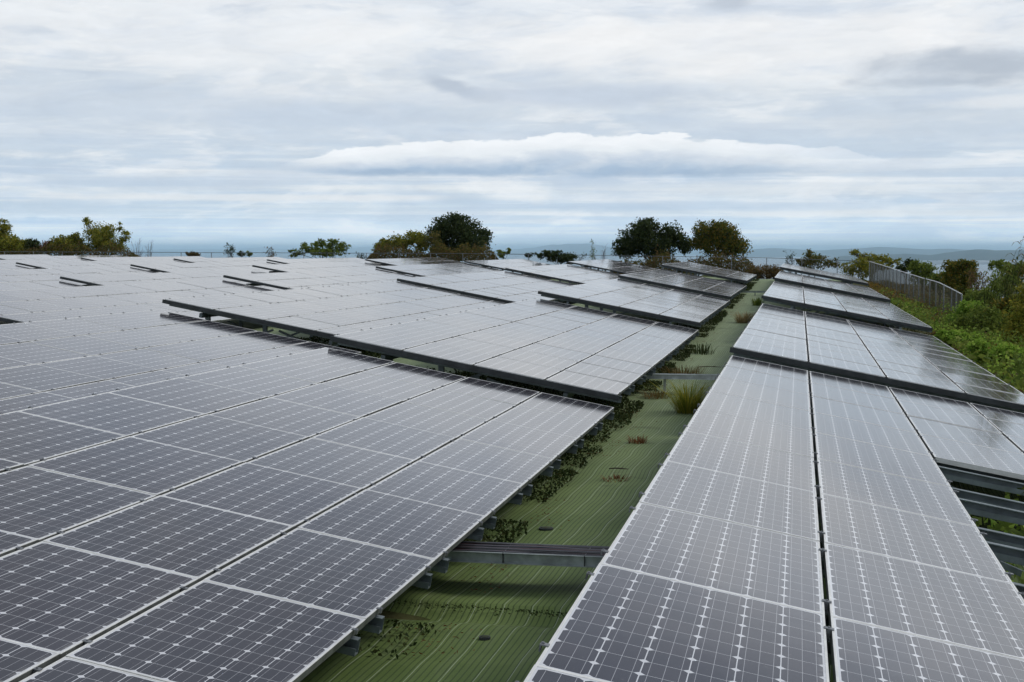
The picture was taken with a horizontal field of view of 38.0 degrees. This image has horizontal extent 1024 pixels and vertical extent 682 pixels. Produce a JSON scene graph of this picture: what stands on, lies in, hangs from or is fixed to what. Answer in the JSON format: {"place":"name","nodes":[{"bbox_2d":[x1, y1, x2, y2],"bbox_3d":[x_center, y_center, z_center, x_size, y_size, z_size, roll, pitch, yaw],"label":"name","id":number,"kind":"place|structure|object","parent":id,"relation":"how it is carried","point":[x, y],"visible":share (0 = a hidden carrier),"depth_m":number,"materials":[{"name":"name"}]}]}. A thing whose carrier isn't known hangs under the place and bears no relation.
{"place":"outdoors","nodes":[
{"label":"outdoors","id":0,"kind":"place"},
{"bbox_2d":[8,246,494,253],"bbox_3d":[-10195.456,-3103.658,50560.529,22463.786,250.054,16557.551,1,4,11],"label":"hills","id":1,"kind":"structure","parent":0,"point":[364,250],"depth_m":49449.96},
{"bbox_2d":[0,276,1023,681],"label":"ground mat","id":2,"kind":"object","parent":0,"point":[594,508],"visible":0.16,"depth_m":11.46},
{"bbox_2d":[0,264,32,269],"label":"solar array","id":3,"kind":"object","parent":2,"relation":"on","point":[7,267],"visible":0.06,"depth_m":63.70,"materials":[{"name":"grey glass"}]},
{"bbox_2d":[0,254,51,255],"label":"solar array","id":4,"kind":"object","parent":2,"relation":"on","point":[28,255],"visible":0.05,"depth_m":98.14,"materials":[{"name":"grey glass"}]},
{"bbox_2d":[0,280,80,322],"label":"solar array","id":5,"kind":"object","parent":2,"relation":"on","point":[29,285],"visible":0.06,"depth_m":44.08,"materials":[{"name":"grey glass"}]},
{"bbox_2d":[0,259,86,267],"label":"solar array","id":6,"kind":"object","parent":2,"relation":"on","point":[7,262],"visible":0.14,"depth_m":76.56,"materials":[{"name":"grey glass"}]},
{"bbox_2d":[0,255,126,260],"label":"solar array","id":7,"kind":"object","parent":2,"relation":"on","point":[34,257],"visible":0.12,"depth_m":89.24,"materials":[{"name":"grey glass"}]},
{"bbox_2d":[0,267,156,285],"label":"solar array","id":8,"kind":"object","parent":2,"relation":"on","point":[20,275],"visible":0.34,"depth_m":55.68,"materials":[{"name":"grey glass"}]},
{"bbox_2d":[16,260,185,272],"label":"solar array","id":9,"kind":"object","parent":2,"relation":"on","point":[74,264],"visible":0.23,"depth_m":70.40,"materials":[{"name":"grey glass"}]},
{"bbox_2d":[0,279,274,327],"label":"solar array","id":10,"kind":"object","parent":2,"relation":"on","point":[26,305],"visible":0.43,"depth_m":34.76,"materials":[{"name":"grey glass"}]},
{"bbox_2d":[81,256,204,262],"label":"solar array","id":11,"kind":"object","parent":2,"relation":"on","point":[122,258],"visible":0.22,"depth_m":88.04,"materials":[{"name":"grey glass"}]},
{"bbox_2d":[60,270,282,289],"bbox_3d":[-10.639,-1.914,54.343,4.042,1.179,16.426,1,4,11],"label":"solar array","id":12,"kind":"object","parent":2,"relation":"on","point":[108,279],"visible":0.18,"depth_m":51.80,"materials":[{"name":"grey glass"}]},
{"bbox_2d":[0,310,360,413],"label":"solar array","id":13,"kind":"object","parent":2,"relation":"on","point":[45,362],"visible":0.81,"depth_m":22.06,"materials":[{"name":"grey glass"}]},
{"bbox_2d":[130,261,276,272],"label":"solar array","id":14,"kind":"object","parent":2,"relation":"on","point":[185,267],"visible":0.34,"depth_m":69.33,"materials":[{"name":"grey glass"}]},
{"bbox_2d":[174,257,285,263],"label":"solar array","id":15,"kind":"object","parent":2,"relation":"on","point":[208,260],"visible":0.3,"depth_m":87.27,"materials":[{"name":"grey glass"}]},
{"bbox_2d":[0,347,614,681],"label":"solar array","id":16,"kind":"object","parent":2,"relation":"on","point":[297,517],"visible":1,"depth_m":10.54,"materials":[{"name":"grey glass"}]},
{"bbox_2d":[444,543,602,567],"bbox_3d":[0.187,1.577,10.996,2.650,0.081,0.396,1,4,11],"label":"cable tray","id":17,"kind":"object","parent":16,"relation":"attached to","point":[525,559],"visible":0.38,"depth_m":10.84,"materials":[{"name":"metal"}]},
{"bbox_2d":[452,541,609,556],"bbox_3d":[0.189,1.561,11.007,2.651,0.068,0.374,1,4,11],"label":"cable bundle","id":18,"kind":"object","parent":17,"relation":"in","point":[578,550],"visible":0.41,"depth_m":11.01,"materials":[{"name":"black"}]},
{"bbox_2d":[223,268,415,289],"bbox_3d":[-5.317,-1.870,53.318,4.042,1.262,16.426,1,4,11],"label":"solar array","id":19,"kind":"object","parent":2,"relation":"on","point":[294,280],"visible":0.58,"depth_m":50.77,"materials":[{"name":"grey glass"}]},
{"bbox_2d":[267,258,390,265],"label":"solar array","id":20,"kind":"object","parent":2,"relation":"on","point":[309,260],"visible":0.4,"depth_m":86.97,"materials":[{"name":"grey glass"}]},
{"bbox_2d":[162,281,507,346],"bbox_3d":[-3.084,-0.633,35.873,4.046,1.295,16.426,1,4,11],"label":"solar array","id":21,"kind":"object","parent":2,"relation":"on","point":[327,312],"visible":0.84,"depth_m":32.42,"materials":[{"name":"grey glass"}]},
{"bbox_2d":[252,262,417,276],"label":"solar array","id":22,"kind":"object","parent":2,"relation":"on","point":[280,268],"visible":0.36,"depth_m":68.84,"materials":[{"name":"grey glass"}]},
{"bbox_2d":[365,258,499,269],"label":"solar array","id":23,"kind":"object","parent":2,"relation":"on","point":[404,261],"visible":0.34,"depth_m":85.57,"materials":[{"name":"grey glass"}]},
{"bbox_2d":[376,263,513,276],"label":"solar array","id":24,"kind":"object","parent":2,"relation":"on","point":[424,270],"visible":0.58,"depth_m":67.72,"materials":[{"name":"grey glass"}]},
{"bbox_2d":[393,600,566,617],"bbox_3d":[0.135,1.870,10.344,2.403,0.058,0.273,1,4,11],"label":"soil debris","id":25,"kind":"object","parent":2,"relation":"on","point":[460,605],"visible":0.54,"depth_m":10.43,"materials":[{"name":"brown soil"}]},
{"bbox_2d":[479,635,490,640],"bbox_3d":[-0.178,1.929,9.679,0.076,0.025,0.076,1,4,11],"label":"drain cap","id":26,"kind":"object","parent":2,"relation":"on","point":[484,637],"visible":1,"depth_m":9.65,"materials":[{"name":"grey"}]},
{"bbox_2d":[397,271,574,302],"bbox_3d":[0.085,-1.743,52.283,4.046,1.217,16.427,1,4,11],"label":"solar array","id":27,"kind":"object","parent":2,"relation":"on","point":[505,286],"visible":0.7,"depth_m":48.83,"materials":[{"name":"grey glass"}]},
{"bbox_2d":[464,259,550,276],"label":"solar array","id":28,"kind":"object","parent":2,"relation":"on","point":[503,264],"visible":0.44,"depth_m":83.79,"materials":[{"name":"grey glass"}]},
{"bbox_2d":[330,298,698,402],"bbox_3d":[1.009,0.057,28.370,4.046,1.233,16.426,1,4,11],"label":"solar array","id":29,"kind":"object","parent":2,"relation":"on","point":[569,350],"visible":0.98,"depth_m":24.26,"materials":[{"name":"grey glass"}]},
{"bbox_2d":[539,526,552,530],"bbox_3d":[0.305,1.676,13.302,0.130,0.025,0.130,1,4,11],"label":"drain cap","id":30,"kind":"object","parent":2,"relation":"on","point":[545,528],"visible":1,"depth_m":13.26,"materials":[{"name":"grey"}]},
{"bbox_2d":[356,278,758,658],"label":"weeds","id":31,"kind":"object","parent":2,"relation":"on","point":[717,319],"visible":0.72,"depth_m":17.36,"materials":[{"name":"green plant"}]},
{"bbox_2d":[505,264,624,283],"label":"solar array","id":32,"kind":"object","parent":2,"relation":"on","point":[569,273],"visible":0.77,"depth_m":66.09,"materials":[{"name":"grey glass"}]},
{"bbox_2d":[396,301,739,661],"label":"leaf litter","id":33,"kind":"object","parent":2,"relation":"on","point":[506,565],"visible":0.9,"depth_m":11.24,"materials":[{"name":"green plant"}]},
{"bbox_2d":[567,259,657,273],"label":"solar array","id":34,"kind":"object","parent":2,"relation":"on","point":[612,266],"visible":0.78,"depth_m":82.65,"materials":[{"name":"grey glass"}]},
{"bbox_2d":[601,474,629,481],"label":"grass tuft","id":35,"kind":"object","parent":2,"relation":"on","point":[618,476],"visible":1,"depth_m":16.07,"materials":[{"name":"orange plant"}]},
{"bbox_2d":[538,278,730,326],"bbox_3d":[4.179,-1.100,44.778,4.046,1.250,16.427,1,4,11],"label":"solar array","id":36,"kind":"object","parent":2,"relation":"on","point":[673,306],"visible":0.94,"depth_m":41.12,"materials":[{"name":"grey glass"}]},
{"bbox_2d":[624,435,648,443],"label":"grass tuft","id":37,"kind":"object","parent":2,"relation":"on","point":[638,440],"visible":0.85,"depth_m":18.73,"materials":[{"name":"orange plant"}]},
{"bbox_2d":[638,389,675,399],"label":"grass tuft","id":38,"kind":"object","parent":2,"relation":"on","point":[655,396],"visible":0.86,"depth_m":24.05,"materials":[{"name":"brown plant"}]},
{"bbox_2d":[638,379,715,413],"bbox_3d":[2.624,0.845,22.043,2.261,0.478,2.087,-1,4,-15],"label":"grass tuft","id":39,"kind":"object","parent":2,"relation":"on","point":[685,404],"visible":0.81,"depth_m":21.90,"materials":[{"name":"green plant"}]},
{"bbox_2d":[644,373,718,392],"bbox_3d":[2.919,0.745,24.752,2.800,0.382,0.194,1,4,11],"label":"cable tray","id":40,"kind":"object","parent":2,"relation":"on","point":[664,376],"visible":0.36,"depth_m":24.72,"materials":[{"name":"metal"}]},
{"bbox_2d":[618,269,746,299],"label":"solar array","id":41,"kind":"object","parent":2,"relation":"on","point":[696,284],"visible":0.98,"depth_m":57.53,"materials":[{"name":"grey glass"}]},
{"bbox_2d":[660,365,711,373],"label":"grass tuft","id":42,"kind":"object","parent":2,"relation":"on","point":[678,371],"visible":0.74,"depth_m":28.09,"materials":[{"name":"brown plant"}]},
{"bbox_2d":[687,342,715,354],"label":"grass tuft","id":43,"kind":"object","parent":2,"relation":"on","point":[701,351],"visible":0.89,"depth_m":33.08,"materials":[{"name":"green plant"}]},
{"bbox_2d":[661,262,756,283],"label":"solar array","id":44,"kind":"object","parent":2,"relation":"on","point":[733,276],"visible":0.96,"depth_m":73.63,"materials":[{"name":"grey glass"}]},
{"bbox_2d":[725,311,755,322],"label":"grass tuft","id":45,"kind":"object","parent":2,"relation":"on","point":[746,318],"visible":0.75,"depth_m":45.22,"materials":[{"name":"brown plant"}]},
{"bbox_2d":[740,291,765,295],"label":"cable tray","id":46,"kind":"object","parent":2,"relation":"on","point":[753,292],"visible":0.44,"depth_m":65.66,"materials":[{"name":"metal"}]},
{"bbox_2d":[750,297,763,305],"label":"grass tuft","id":47,"kind":"object","parent":2,"relation":"on","point":[758,301],"visible":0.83,"depth_m":56.62,"materials":[{"name":"green plant"}]},
{"bbox_2d":[515,355,1023,681],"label":"solar array","id":48,"kind":"object","parent":2,"relation":"on","point":[722,557],"visible":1,"depth_m":7.73,"materials":[{"name":"grey glass"}]},
{"bbox_2d":[780,264,868,285],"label":"solar array","id":49,"kind":"object","parent":2,"relation":"on","point":[824,274],"visible":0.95,"depth_m":69.89,"materials":[{"name":"grey glass"}]},
{"bbox_2d":[773,271,890,308],"bbox_3d":[12.763,-2.100,60.252,4.046,1.248,16.427,1,4,11],"label":"solar array","id":50,"kind":"object","parent":2,"relation":"on","point":[827,285],"visible":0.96,"depth_m":54.91,"materials":[{"name":"grey glass"}]},
{"bbox_2d":[761,281,932,332],"bbox_3d":[9.594,-0.957,43.843,4.046,1.261,16.426,1,4,11],"label":"solar array","id":51,"kind":"object","parent":2,"relation":"on","point":[853,307],"visible":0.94,"depth_m":39.16,"materials":[{"name":"grey glass"}]},
{"bbox_2d":[730,303,1023,412],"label":"solar array","id":52,"kind":"object","parent":2,"relation":"on","point":[870,353],"visible":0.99,"depth_m":22.81,"materials":[{"name":"grey glass"}]},
{"bbox_2d":[0,0,1023,251],"label":"sky","id":53,"kind":"structure","parent":0,"point":[184,124],"materials":[{"name":"white"}]},
{"bbox_2d":[9,254,1018,297],"bbox_3d":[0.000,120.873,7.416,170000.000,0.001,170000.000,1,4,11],"label":"sea","id":54,"kind":"structure","parent":0,"point":[781,262],"depth_m":18412.17,"materials":[{"name":"blue liquid"}]},
{"bbox_2d":[901,260,1023,263],"bbox_3d":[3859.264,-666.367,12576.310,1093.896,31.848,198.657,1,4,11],"label":"town","id":55,"kind":"object","parent":54,"relation":"on","point":[978,262],"visible":0.22,"depth_m":12574.46,"materials":[{"name":"white"}]},
{"bbox_2d":[488,243,703,254],"bbox_3d":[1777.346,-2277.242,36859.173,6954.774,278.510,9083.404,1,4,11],"label":"hills","id":56,"kind":"structure","parent":0,"point":[579,249],"depth_m":35695.48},
{"bbox_2d":[378,272,1023,619],"bbox_3d":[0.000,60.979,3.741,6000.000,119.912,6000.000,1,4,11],"label":"ground","id":57,"kind":"structure","parent":0,"point":[393,615],"depth_m":10.53,"materials":[{"name":"green plant"}]},
{"bbox_2d":[0,218,12,253],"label":"leafy tree","id":58,"kind":"object","parent":57,"relation":"on","point":[4,228],"visible":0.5,"depth_m":109.58,"materials":[{"name":"green plant"}]},
{"bbox_2d":[0,234,28,253],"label":"bush","id":59,"kind":"object","parent":57,"relation":"on","point":[14,242],"visible":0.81,"depth_m":107.83,"materials":[{"name":"green plant"}]},
{"bbox_2d":[22,237,40,253],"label":"bush","id":60,"kind":"object","parent":57,"relation":"on","point":[33,243],"visible":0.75,"depth_m":107.80,"materials":[{"name":"green plant"}]},
{"bbox_2d":[38,240,52,254],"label":"bush","id":61,"kind":"object","parent":57,"relation":"on","point":[45,243],"visible":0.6,"depth_m":108.14,"materials":[{"name":"green plant"}]},
{"bbox_2d":[42,232,85,255],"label":"bush","id":62,"kind":"object","parent":57,"relation":"on","point":[74,238],"visible":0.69,"depth_m":107.49,"materials":[{"name":"green plant"}]},
{"bbox_2d":[81,217,132,254],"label":"sparse tree","id":63,"kind":"object","parent":57,"relation":"on","point":[99,236],"visible":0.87,"depth_m":107.43,"materials":[{"name":"green plant"}]},
{"bbox_2d":[185,251,200,255],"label":"bush","id":64,"kind":"object","parent":57,"relation":"on","point":[191,253],"visible":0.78,"depth_m":101.82,"materials":[{"name":"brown plant"}]},
{"bbox_2d":[223,243,235,257],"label":"sapling","id":65,"kind":"object","parent":57,"relation":"on","point":[232,249],"visible":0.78,"depth_m":104.37,"materials":[{"name":"grey"}]},
{"bbox_2d":[266,247,277,256],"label":"sapling","id":66,"kind":"object","parent":57,"relation":"on","point":[271,252],"visible":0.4,"depth_m":103.90,"materials":[{"name":"grey"}]},
{"bbox_2d":[288,238,351,257],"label":"wide bush","id":67,"kind":"object","parent":57,"relation":"on","point":[339,247],"visible":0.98,"depth_m":102.97,"materials":[{"name":"green plant"}]},
{"bbox_2d":[0,238,754,274],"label":"scrub","id":68,"kind":"object","parent":57,"relation":"on","point":[447,256],"visible":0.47,"depth_m":101.27,"materials":[{"name":"green plant"}]},
{"bbox_2d":[371,230,429,256],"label":"spreading tree","id":69,"kind":"object","parent":57,"relation":"on","point":[409,238],"visible":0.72,"depth_m":103.68,"materials":[{"name":"green plant"}]},
{"bbox_2d":[0,251,873,277],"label":"fence","id":70,"kind":"object","parent":57,"relation":"on","point":[731,267],"visible":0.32,"depth_m":98.12,"materials":[{"name":"metal"}]},
{"bbox_2d":[423,231,471,256],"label":"bush","id":71,"kind":"object","parent":57,"relation":"on","point":[431,241],"visible":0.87,"depth_m":101.98,"materials":[{"name":"green plant"}]},
{"bbox_2d":[422,211,495,261],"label":"dense tree","id":72,"kind":"object","parent":57,"relation":"on","point":[456,228],"visible":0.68,"depth_m":103.91,"materials":[{"name":"green plant"}]},
{"bbox_2d":[497,248,510,270],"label":"bush","id":73,"kind":"object","parent":57,"relation":"on","point":[500,253],"visible":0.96,"depth_m":100.17,"materials":[{"name":"green plant"}]},
{"bbox_2d":[534,250,578,264],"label":"hedge","id":74,"kind":"object","parent":57,"relation":"on","point":[553,256],"visible":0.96,"depth_m":96.09,"materials":[{"name":"green plant"}]},
{"bbox_2d":[589,239,595,268],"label":"sapling","id":75,"kind":"object","parent":57,"relation":"on","point":[592,250],"visible":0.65,"depth_m":99.34,"materials":[{"name":"grey"}]},
{"bbox_2d":[290,314,953,422],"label":"weeds","id":76,"kind":"object","parent":57,"relation":"on","point":[463,373],"visible":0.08,"depth_m":24.87,"materials":[{"name":"green plant"}]},
{"bbox_2d":[611,216,694,261],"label":"dense tree","id":77,"kind":"object","parent":57,"relation":"on","point":[641,238],"visible":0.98,"depth_m":101.23,"materials":[{"name":"green plant"}]},
{"bbox_2d":[687,218,752,265],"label":"round tree","id":78,"kind":"object","parent":57,"relation":"on","point":[718,236],"visible":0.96,"depth_m":99.35,"materials":[{"name":"green plant"}]},
{"bbox_2d":[746,263,784,278],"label":"bush","id":79,"kind":"object","parent":57,"relation":"on","point":[774,271],"visible":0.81,"depth_m":92.98,"materials":[{"name":"brown plant"}]},
{"bbox_2d":[783,251,797,272],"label":"sapling","id":80,"kind":"object","parent":57,"relation":"on","point":[790,256],"visible":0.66,"depth_m":96.74,"materials":[{"name":"green plant"}]},
{"bbox_2d":[796,248,839,276],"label":"bush","id":81,"kind":"object","parent":57,"relation":"on","point":[808,255],"visible":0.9,"depth_m":96.14,"materials":[{"name":"green plant"}]},
{"bbox_2d":[838,257,872,278],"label":"bush","id":82,"kind":"object","parent":57,"relation":"on","point":[862,265],"visible":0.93,"depth_m":94.69,"materials":[{"name":"green plant"}]},
{"bbox_2d":[849,249,901,280],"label":"spreading tree","id":83,"kind":"object","parent":57,"relation":"on","point":[885,259],"visible":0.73,"depth_m":96.05,"materials":[{"name":"green plant"}]},
{"bbox_2d":[895,257,912,288],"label":"shrub","id":84,"kind":"object","parent":57,"relation":"on","point":[907,261],"visible":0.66,"depth_m":75.44,"materials":[{"name":"green plant"}]},
{"bbox_2d":[869,261,961,315],"bbox_3d":[17.814,-2.283,67.730,0.257,2.371,42.832,1,4,10],"label":"curved fence","id":85,"kind":"object","parent":57,"relation":"on","point":[872,278],"visible":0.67,"depth_m":62.71,"materials":[{"name":"metal"}]},
{"bbox_2d":[906,259,940,295],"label":"shrub","id":86,"kind":"object","parent":57,"relation":"on","point":[916,266],"visible":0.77,"depth_m":67.56,"materials":[{"name":"green plant"}]},
{"bbox_2d":[924,270,947,303],"bbox_3d":[16.664,-1.864,57.828,1.268,1.811,0.916,1,4,11],"label":"shrub","id":87,"kind":"object","parent":57,"relation":"on","point":[933,276],"visible":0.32,"depth_m":57.73,"materials":[{"name":"green plant"}]},
{"bbox_2d":[862,279,1023,391],"bbox_3d":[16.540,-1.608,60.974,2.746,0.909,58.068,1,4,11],"label":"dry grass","id":88,"kind":"structure","parent":57,"relation":"on","point":[887,289],"depth_m":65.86,"materials":[{"name":"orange plant"}]},
{"bbox_2d":[878,287,1023,583],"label":"undergrowth","id":89,"kind":"object","parent":57,"relation":"on","point":[1017,380],"visible":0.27,"depth_m":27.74,"materials":[{"name":"green plant"}]},
{"bbox_2d":[933,258,981,301],"bbox_3d":[16.704,-1.946,55.862,1.780,2.340,1.957,1,4,11],"label":"shrub","id":90,"kind":"object","parent":57,"relation":"on","point":[955,277],"visible":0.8,"depth_m":55.54,"materials":[{"name":"green plant"}]},
{"bbox_2d":[933,329,983,350],"bbox_3d":[10.470,0.115,34.785,1.147,0.799,0.795,3,4,36],"label":"shrub","id":91,"kind":"object","parent":57,"relation":"on","point":[940,334],"visible":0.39,"depth_m":34.69,"materials":[{"name":"green plant"}]},
{"bbox_2d":[937,298,984,327],"bbox_3d":[12.716,-0.603,42.376,1.445,1.297,0.908,0,4,-1],"label":"shrub","id":92,"kind":"object","parent":57,"relation":"on","point":[964,307],"visible":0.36,"depth_m":42.21,"materials":[{"name":"green plant"}]},
{"bbox_2d":[960,286,996,304],"bbox_3d":[14.303,-0.873,45.232,1.319,1.603,1.219,2,4,32],"label":"shrub","id":93,"kind":"object","parent":57,"relation":"on","point":[969,295],"visible":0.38,"depth_m":45.03,"materials":[{"name":"green plant"}]},
{"bbox_2d":[965,268,992,291],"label":"shrub","id":94,"kind":"object","parent":57,"relation":"on","point":[975,282],"visible":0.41,"depth_m":49.88,"materials":[{"name":"green plant"}]},
{"bbox_2d":[951,303,1013,339],"bbox_3d":[12.341,-0.323,38.526,1.929,1.330,1.414,-2,4,-32],"label":"shrub","id":95,"kind":"object","parent":57,"relation":"on","point":[990,318],"visible":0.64,"depth_m":38.15,"materials":[{"name":"green plant"}]},
{"bbox_2d":[964,339,1023,376],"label":"shrub","id":96,"kind":"object","parent":57,"relation":"on","point":[980,345],"visible":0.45,"depth_m":29.66,"materials":[{"name":"green plant"}]},
{"bbox_2d":[972,264,1022,307],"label":"reed clump","id":97,"kind":"object","parent":57,"relation":"on","point":[996,285],"visible":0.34,"depth_m":42.97,"materials":[{"name":"green plant"}]},
{"bbox_2d":[983,293,1021,323],"bbox_3d":[13.002,-0.472,39.322,1.183,1.599,0.904,3,4,36],"label":"shrub","id":98,"kind":"object","parent":57,"relation":"on","point":[1002,304],"visible":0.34,"depth_m":39.10,"materials":[{"name":"green plant"}]},
{"bbox_2d":[987,259,1023,295],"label":"shrub","id":99,"kind":"object","parent":57,"relation":"on","point":[998,263],"visible":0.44,"depth_m":47.63,"materials":[{"name":"green plant"}]},
{"bbox_2d":[997,237,1023,311],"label":"reed clump","id":100,"kind":"object","parent":57,"relation":"on","point":[1018,276],"visible":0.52,"depth_m":41.02,"materials":[{"name":"green plant"}]},
{"bbox_2d":[998,280,1023,343],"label":"shrub","id":101,"kind":"object","parent":57,"relation":"on","point":[1017,318],"visible":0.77,"depth_m":36.27,"materials":[{"name":"green plant"}]},
{"bbox_2d":[700,247,965,256],"bbox_3d":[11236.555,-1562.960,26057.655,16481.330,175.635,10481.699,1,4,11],"label":"hills","id":102,"kind":"structure","parent":0,"point":[771,252],"depth_m":27066.40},
{"bbox_2d":[820,249,1023,263],"bbox_3d":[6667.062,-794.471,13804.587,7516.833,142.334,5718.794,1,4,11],"label":"hills","id":103,"kind":"structure","parent":0,"point":[983,254],"depth_m":14325.52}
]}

